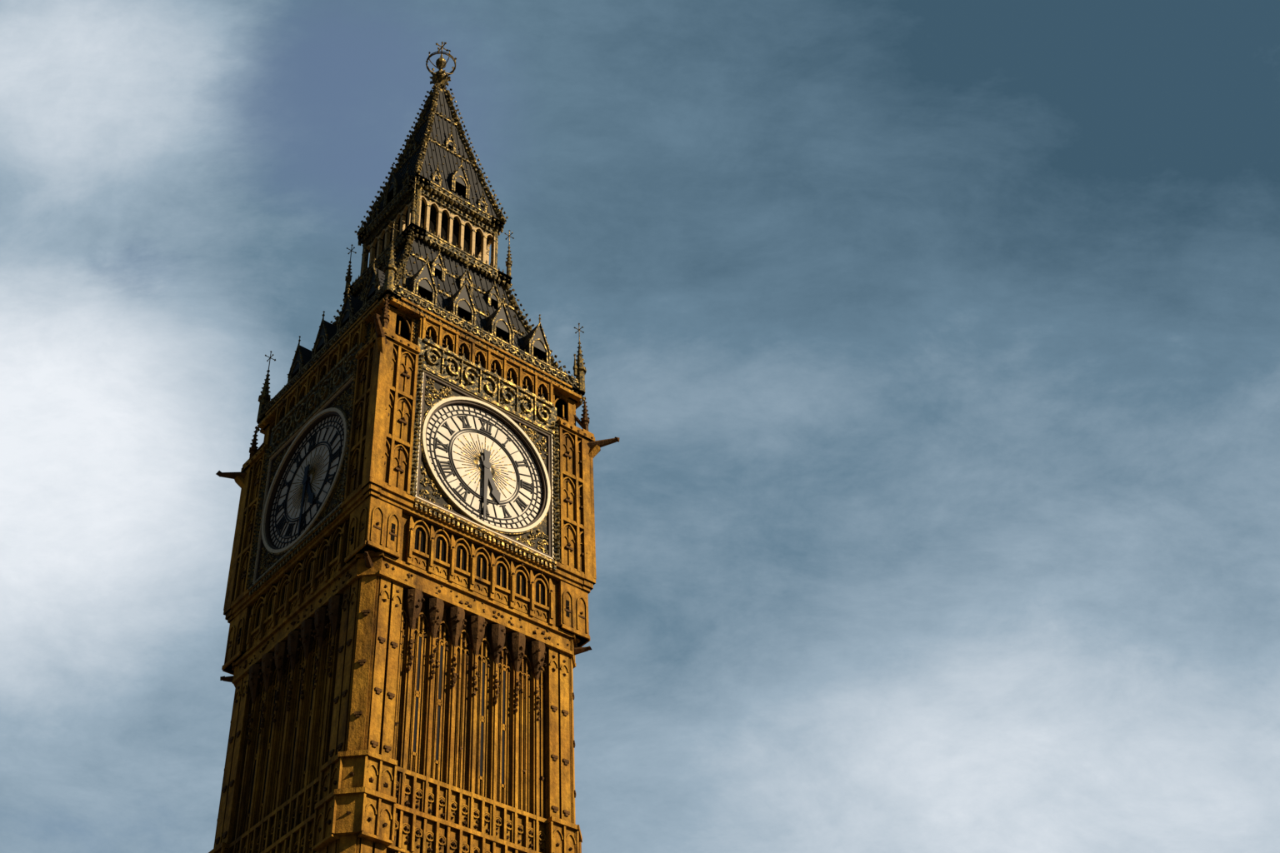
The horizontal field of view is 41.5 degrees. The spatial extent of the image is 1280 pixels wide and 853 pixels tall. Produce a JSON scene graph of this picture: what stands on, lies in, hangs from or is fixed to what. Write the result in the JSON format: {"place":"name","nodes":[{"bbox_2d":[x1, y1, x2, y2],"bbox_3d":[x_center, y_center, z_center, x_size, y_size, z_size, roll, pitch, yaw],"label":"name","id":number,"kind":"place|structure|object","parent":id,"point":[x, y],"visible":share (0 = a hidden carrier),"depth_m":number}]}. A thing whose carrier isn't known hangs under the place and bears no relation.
{"place":"outdoors","nodes":[
{"label":"outdoors","id":0,"kind":"place"},
{"bbox_2d":[297,449,500,536],"bbox_3d":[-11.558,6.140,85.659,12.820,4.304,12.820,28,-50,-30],"label":"clock hands","id":1,"kind":"object","parent":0,"point":[486,466],"visible":0.46,"depth_m":82.46},
{"bbox_2d":[252,369,553,584],"bbox_3d":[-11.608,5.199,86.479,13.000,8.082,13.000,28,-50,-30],"label":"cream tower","id":2,"kind":"structure","parent":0,"point":[477,400],"depth_m":83.92},
{"bbox_2d":[255,373,550,581],"bbox_3d":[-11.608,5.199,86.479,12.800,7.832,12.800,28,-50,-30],"label":"tower reveal","id":3,"kind":"object","parent":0,"point":[331,413],"visible":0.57,"depth_m":84.68},
{"bbox_2d":[258,376,547,577],"bbox_3d":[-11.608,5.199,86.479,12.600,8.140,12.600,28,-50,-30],"label":"surround","id":4,"kind":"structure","parent":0,"point":[541,527],"depth_m":82.72},
{"bbox_2d":[246,319,561,596],"bbox_3d":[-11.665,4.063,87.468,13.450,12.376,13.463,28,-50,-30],"label":"clock ornamentation","id":5,"kind":"object","parent":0,"point":[336,370],"visible":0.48,"depth_m":83.91},
{"bbox_2d":[208,145,600,852],"bbox_3d":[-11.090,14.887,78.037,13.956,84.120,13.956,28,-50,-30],"label":"tower","id":6,"kind":"structure","parent":0,"point":[377,488],"depth_m":76.28},
{"bbox_2d":[270,405,541,548],"bbox_3d":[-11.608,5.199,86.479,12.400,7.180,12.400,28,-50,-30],"label":"clock face","id":7,"kind":"object","parent":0,"point":[502,438],"visible":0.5,"depth_m":83.21},
{"bbox_2d":[247,175,579,589],"bbox_3d":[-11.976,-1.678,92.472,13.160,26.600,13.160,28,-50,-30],"label":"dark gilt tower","id":8,"kind":"structure","parent":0,"point":[418,342],"depth_m":88.03},
{"bbox_2d":[215,294,619,852],"bbox_3d":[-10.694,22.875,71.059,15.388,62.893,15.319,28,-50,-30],"label":"dark tower stone","id":9,"kind":"object","parent":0,"point":[295,644],"visible":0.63,"depth_m":76.41},
{"bbox_2d":[256,41,586,433],"bbox_3d":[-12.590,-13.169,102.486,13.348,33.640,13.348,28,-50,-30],"label":"gilt tower roof","id":10,"kind":"object","parent":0,"point":[440,78],"visible":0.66,"depth_m":95.09},
{"bbox_2d":[291,89,551,376],"bbox_3d":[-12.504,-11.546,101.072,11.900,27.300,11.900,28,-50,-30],"label":"tower roof","id":11,"kind":"structure","parent":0,"point":[449,160],"depth_m":95.08},
{"bbox_2d":[361,195,497,274],"bbox_3d":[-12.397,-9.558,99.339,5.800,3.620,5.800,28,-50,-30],"label":"belfry arcade","id":12,"kind":"object","parent":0,"point":[484,253],"visible":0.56,"depth_m":98.47},
{"bbox_2d":[0,0,1279,852],"label":"sky","id":13,"kind":"structure","parent":0,"point":[930,348]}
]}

